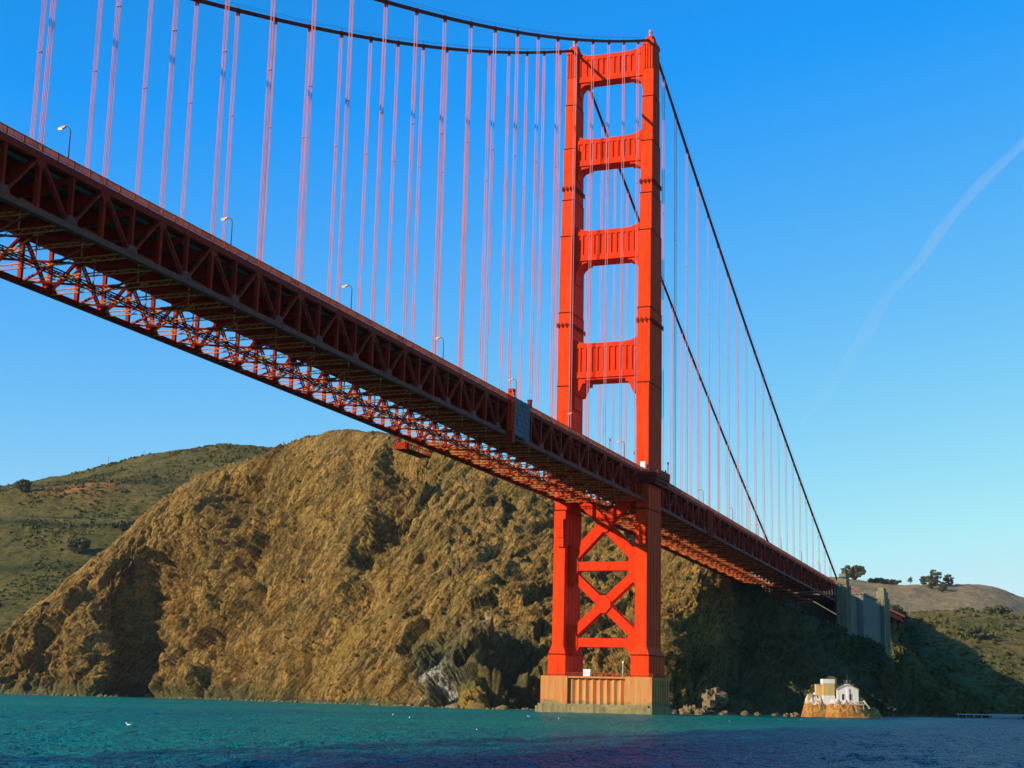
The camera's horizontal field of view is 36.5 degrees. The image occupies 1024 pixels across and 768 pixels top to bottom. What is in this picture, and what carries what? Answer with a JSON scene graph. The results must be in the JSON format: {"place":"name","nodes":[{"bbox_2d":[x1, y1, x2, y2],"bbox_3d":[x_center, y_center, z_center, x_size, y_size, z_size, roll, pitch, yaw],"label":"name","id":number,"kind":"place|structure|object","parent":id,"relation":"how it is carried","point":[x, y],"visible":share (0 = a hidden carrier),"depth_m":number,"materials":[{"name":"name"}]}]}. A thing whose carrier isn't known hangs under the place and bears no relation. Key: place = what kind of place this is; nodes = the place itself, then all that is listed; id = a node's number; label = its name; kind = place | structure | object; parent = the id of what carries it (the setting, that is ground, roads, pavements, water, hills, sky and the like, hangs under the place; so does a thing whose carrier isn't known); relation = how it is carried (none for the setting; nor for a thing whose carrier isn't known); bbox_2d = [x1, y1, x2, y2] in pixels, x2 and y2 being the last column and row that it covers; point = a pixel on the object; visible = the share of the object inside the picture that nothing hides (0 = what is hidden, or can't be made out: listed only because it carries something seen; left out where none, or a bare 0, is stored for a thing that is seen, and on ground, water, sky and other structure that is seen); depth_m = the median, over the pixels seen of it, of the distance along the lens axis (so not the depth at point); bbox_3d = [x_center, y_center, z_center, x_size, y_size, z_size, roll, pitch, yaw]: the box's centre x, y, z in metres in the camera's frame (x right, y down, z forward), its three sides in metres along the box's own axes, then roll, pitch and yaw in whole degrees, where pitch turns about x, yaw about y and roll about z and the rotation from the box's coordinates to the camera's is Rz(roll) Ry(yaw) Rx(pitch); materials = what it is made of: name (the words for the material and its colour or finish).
{"place":"outdoors","nodes":[
{"label":"outdoors","id":0,"kind":"place"},
{"bbox_2d":[0,444,273,633],"bbox_3d":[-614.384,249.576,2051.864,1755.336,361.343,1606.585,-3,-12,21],"label":"hill","id":1,"kind":"structure","parent":0,"point":[12,558],"depth_m":1719.08,"materials":[{"name":"green plant"}]},
{"bbox_2d":[15,479,31,492],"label":"broadleaf tree","id":2,"kind":"object","parent":1,"relation":"on","point":[22,485],"visible":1,"depth_m":1770.13,"materials":[{"name":"green plant"}]},
{"bbox_2d":[67,537,90,554],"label":"broadleaf tree","id":3,"kind":"object","parent":1,"relation":"on","point":[79,545],"visible":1,"depth_m":1582.15,"materials":[{"name":"green plant"}]},
{"bbox_2d":[110,520,135,529],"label":"broadleaf tree","id":4,"kind":"object","parent":1,"relation":"on","point":[125,524],"visible":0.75,"depth_m":1653.87,"materials":[{"name":"green plant"}]},
{"bbox_2d":[0,443,271,613],"bbox_3d":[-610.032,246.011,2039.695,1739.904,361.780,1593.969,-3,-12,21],"label":"hillside scrub","id":5,"kind":"object","parent":1,"relation":"on","point":[90,526],"visible":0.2,"depth_m":1752.19,"materials":[{"name":"green plant"}]},
{"bbox_2d":[0,429,964,717],"bbox_3d":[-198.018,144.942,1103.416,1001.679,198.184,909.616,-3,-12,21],"label":"headland","id":6,"kind":"structure","parent":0,"point":[350,493],"depth_m":844.61,"materials":[{"name":"brown stone"}]},
{"bbox_2d":[8,693,943,716],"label":"shore rubble","id":7,"kind":"object","parent":6,"relation":"on","point":[505,707],"visible":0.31,"depth_m":723.05,"materials":[{"name":"brown stone"}]},
{"bbox_2d":[4,430,969,714],"bbox_3d":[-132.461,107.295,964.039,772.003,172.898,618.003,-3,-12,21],"label":"bluff scrub","id":8,"kind":"object","parent":6,"relation":"on","point":[930,694],"visible":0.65,"depth_m":771.75,"materials":[{"name":"green plant"}]},
{"bbox_2d":[701,687,728,711],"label":"boulder","id":9,"kind":"object","parent":6,"relation":"on","point":[716,699],"visible":0.98,"depth_m":552.77,"materials":[{"name":"beige stone"}]},
{"bbox_2d":[775,573,851,634],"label":"bridge pylon","id":10,"kind":"object","parent":6,"relation":"on","point":[843,606],"visible":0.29,"depth_m":800.80,"materials":[{"name":"concrete"}]},
{"bbox_2d":[788,587,880,642],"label":"anchorage housing","id":11,"kind":"object","parent":6,"relation":"on","point":[865,610],"visible":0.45,"depth_m":855.49,"materials":[{"name":"grey concrete"}]},
{"bbox_2d":[871,640,886,666],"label":"conifer","id":12,"kind":"object","parent":6,"relation":"on","point":[879,659],"visible":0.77,"depth_m":802.05,"materials":[{"name":"green plant"}]},
{"bbox_2d":[875,588,890,656],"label":"bridge pylon","id":13,"kind":"object","parent":6,"relation":"on","point":[883,600],"visible":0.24,"depth_m":919.52,"materials":[{"name":"concrete"}]},
{"bbox_2d":[0,694,1023,767],"bbox_3d":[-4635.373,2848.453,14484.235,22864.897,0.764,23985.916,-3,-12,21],"label":"water","id":14,"kind":"structure","parent":0,"point":[42,731],"depth_m":132.76,"materials":[{"name":"teal liquid"}]},
{"bbox_2d":[535,672,671,714],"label":"bridge pier","id":15,"kind":"structure","parent":14,"relation":"in","point":[613,695],"depth_m":483.95,"materials":[{"name":"concrete"}]},
{"bbox_2d":[0,0,836,677],"bbox_3d":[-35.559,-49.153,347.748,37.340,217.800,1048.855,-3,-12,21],"label":"suspension bridge","id":16,"kind":"structure","parent":15,"relation":"on","point":[74,212],"depth_m":417.50,"materials":[{"name":"paint"}]},
{"bbox_2d":[58,126,70,163],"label":"street lamp","id":17,"kind":"object","parent":16,"relation":"on","point":[62,128],"visible":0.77,"depth_m":233.43,"materials":[{"name":"metal"}]},
{"bbox_2d":[221,217,232,244],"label":"street lamp","id":18,"kind":"object","parent":16,"relation":"on","point":[223,219],"visible":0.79,"depth_m":274.92,"materials":[{"name":"grey metal"}]},
{"bbox_2d":[342,285,351,308],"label":"street lamp","id":19,"kind":"object","parent":16,"relation":"on","point":[344,286],"visible":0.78,"depth_m":316.51,"materials":[{"name":"grey metal"}]},
{"bbox_2d":[394,437,431,457],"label":"maintenance traveller","id":20,"kind":"object","parent":16,"relation":"hanging from","point":[402,447],"visible":1,"depth_m":398.17,"materials":[{"name":"paint"}]},
{"bbox_2d":[434,337,443,363],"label":"street lamp","id":21,"kind":"object","parent":16,"relation":"on","point":[437,338],"visible":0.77,"depth_m":357.84,"materials":[{"name":"grey metal"}]},
{"bbox_2d":[506,388,515,443],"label":"painters hoist","id":22,"kind":"object","parent":16,"relation":"attached to","point":[510,435],"visible":1,"depth_m":387.95,"materials":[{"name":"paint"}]},
{"bbox_2d":[515,397,529,441],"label":"scaffold sheeting","id":23,"kind":"object","parent":16,"relation":"hanging from","point":[522,417],"visible":1,"depth_m":394.42,"materials":[{"name":"fabric"}]},
{"bbox_2d":[527,400,532,407],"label":"hoist stub","id":24,"kind":"object","parent":16,"relation":"on","point":[529,402],"visible":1,"depth_m":400.76,"materials":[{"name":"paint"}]},
{"bbox_2d":[640,461,646,469],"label":"utility box","id":25,"kind":"object","parent":16,"relation":"on","point":[643,464],"visible":1,"depth_m":492.55,"materials":[{"name":"white paint"}]},
{"bbox_2d":[583,669,591,675],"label":"utility box","id":26,"kind":"object","parent":15,"relation":"on","point":[588,672],"visible":1,"depth_m":486.04,"materials":[{"name":"white paint"}]},
{"bbox_2d":[678,705,697,714],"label":"boulder","id":27,"kind":"object","parent":14,"relation":"in","point":[687,710],"visible":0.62,"depth_m":541.84,"materials":[{"name":"beige stone"}]},
{"bbox_2d":[694,708,708,714],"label":"boulder","id":28,"kind":"object","parent":14,"relation":"in","point":[703,711],"visible":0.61,"depth_m":540.07,"materials":[{"name":"beige stone"}]},
{"bbox_2d":[700,707,714,714],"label":"boulder","id":29,"kind":"object","parent":14,"relation":"in","point":[710,711],"visible":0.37,"depth_m":549.53,"materials":[{"name":"stone"}]},
{"bbox_2d":[719,710,728,714],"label":"boulder","id":30,"kind":"object","parent":14,"relation":"in","point":[725,712],"visible":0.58,"depth_m":547.03,"materials":[{"name":"beige stone"}]},
{"bbox_2d":[741,710,749,714],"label":"boulder","id":31,"kind":"object","parent":14,"relation":"in","point":[745,712],"visible":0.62,"depth_m":571.68,"materials":[{"name":"beige stone"}]},
{"bbox_2d":[790,712,799,716],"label":"boulder","id":32,"kind":"object","parent":14,"relation":"in","point":[794,714],"visible":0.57,"depth_m":549.28,"materials":[{"name":"beige stone"}]},
{"bbox_2d":[801,692,825,716],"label":"sea rock","id":33,"kind":"object","parent":14,"relation":"in","point":[813,706],"visible":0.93,"depth_m":568.59,"materials":[{"name":"brown stone"}]},
{"bbox_2d":[814,684,821,697],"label":"ochre annex","id":34,"kind":"object","parent":33,"relation":"on","point":[818,689],"visible":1,"depth_m":572.32,"materials":[{"name":"beige paint"}]},
{"bbox_2d":[820,679,834,706],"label":"tower house","id":35,"kind":"structure","parent":33,"relation":"on","point":[828,692],"depth_m":570.55,"materials":[{"name":"beige paint"}]},
{"bbox_2d":[826,698,874,718],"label":"sea rock","id":36,"kind":"object","parent":14,"relation":"in","point":[835,708],"visible":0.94,"depth_m":565.53,"materials":[{"name":"brown stone"}]},
{"bbox_2d":[835,685,858,702],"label":"fog signal building","id":37,"kind":"structure","parent":36,"relation":"on","point":[846,692],"depth_m":569.38,"materials":[{"name":"beige paint"}]},
{"bbox_2d":[851,701,869,710],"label":"stair platform","id":38,"kind":"structure","parent":36,"relation":"on","point":[860,704],"depth_m":566.71,"materials":[{"name":"beige metal"}]},
{"bbox_2d":[866,706,882,718],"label":"sea rock","id":39,"kind":"object","parent":14,"relation":"in","point":[875,712],"visible":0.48,"depth_m":572.58,"materials":[{"name":"stone"}]},
{"bbox_2d":[955,713,1023,718],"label":"jetty","id":40,"kind":"object","parent":14,"relation":"in","point":[958,714],"visible":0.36,"depth_m":913.98,"materials":[{"name":"grey wood"}]},
{"bbox_2d":[0,0,1023,596],"label":"sky","id":41,"kind":"structure","parent":0,"point":[859,164],"materials":[{"name":"blue"}]},
{"bbox_2d":[766,577,1023,614],"bbox_3d":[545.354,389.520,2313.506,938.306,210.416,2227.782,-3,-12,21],"label":"hill","id":42,"kind":"structure","parent":0,"point":[917,597],"depth_m":2149.80,"materials":[{"name":"beige plant"}]},
{"bbox_2d":[841,565,865,579],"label":"skyline tree","id":43,"kind":"object","parent":42,"relation":"on","point":[854,572],"visible":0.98,"depth_m":2316.05,"materials":[{"name":"green plant"}]},
{"bbox_2d":[867,577,889,583],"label":"skyline tree","id":44,"kind":"object","parent":42,"relation":"on","point":[877,580],"visible":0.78,"depth_m":2334.36,"materials":[{"name":"green plant"}]},
{"bbox_2d":[885,579,901,584],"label":"skyline tree","id":45,"kind":"object","parent":42,"relation":"on","point":[893,582],"visible":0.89,"depth_m":2331.61,"materials":[{"name":"green plant"}]},
{"bbox_2d":[919,576,926,584],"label":"skyline tree","id":46,"kind":"object","parent":42,"relation":"on","point":[922,580],"visible":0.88,"depth_m":2328.90,"materials":[{"name":"green plant"}]},
{"bbox_2d":[926,575,938,588],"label":"skyline tree","id":47,"kind":"object","parent":42,"relation":"on","point":[930,580],"visible":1,"depth_m":2217.20,"materials":[{"name":"green plant"}]},
{"bbox_2d":[929,569,941,582],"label":"skyline tree","id":48,"kind":"object","parent":42,"relation":"on","point":[933,573],"visible":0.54,"depth_m":2290.08,"materials":[{"name":"green plant"}]},
{"bbox_2d":[936,582,947,591],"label":"skyline tree","id":49,"kind":"object","parent":42,"relation":"on","point":[943,585],"visible":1,"depth_m":2187.38,"materials":[{"name":"green plant"}]},
{"bbox_2d":[943,574,954,585],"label":"skyline tree","id":50,"kind":"object","parent":42,"relation":"on","point":[946,579],"visible":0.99,"depth_m":2308.92,"materials":[{"name":"green plant"}]},
{"bbox_2d":[959,607,974,611],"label":"hillside bush","id":51,"kind":"object","parent":42,"relation":"on","point":[966,608],"visible":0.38,"depth_m":1927.24,"materials":[{"name":"green plant"}]},
{"bbox_2d":[890,604,1023,717],"bbox_3d":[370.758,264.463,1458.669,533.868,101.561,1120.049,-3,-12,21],"label":"hill","id":52,"kind":"structure","parent":0,"point":[969,681],"depth_m":1180.93,"materials":[{"name":"green plant"}]},
{"bbox_2d":[890,608,904,628],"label":"approach viaduct","id":53,"kind":"object","parent":52,"relation":"on","point":[894,616],"visible":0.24,"depth_m":1005.43,"materials":[{"name":"metal"}]},
{"bbox_2d":[890,604,1023,718],"bbox_3d":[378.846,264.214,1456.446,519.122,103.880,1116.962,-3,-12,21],"label":"hillside scrub","id":54,"kind":"object","parent":52,"relation":"on","point":[973,700],"visible":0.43,"depth_m":1108.72,"materials":[{"name":"green plant"}]},
{"bbox_2d":[964,625,988,638],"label":"hillside bush","id":55,"kind":"object","parent":52,"relation":"on","point":[974,631],"visible":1,"depth_m":1224.42,"materials":[{"name":"green plant"}]},
{"bbox_2d":[982,605,1012,613],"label":"hillside bush","id":56,"kind":"object","parent":52,"relation":"on","point":[998,609],"visible":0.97,"depth_m":1320.88,"materials":[{"name":"green plant"}]},
{"bbox_2d":[990,714,1022,717],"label":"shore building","id":57,"kind":"structure","parent":52,"relation":"on","point":[991,716],"depth_m":927.34,"materials":[{"name":"grey"}]}
]}

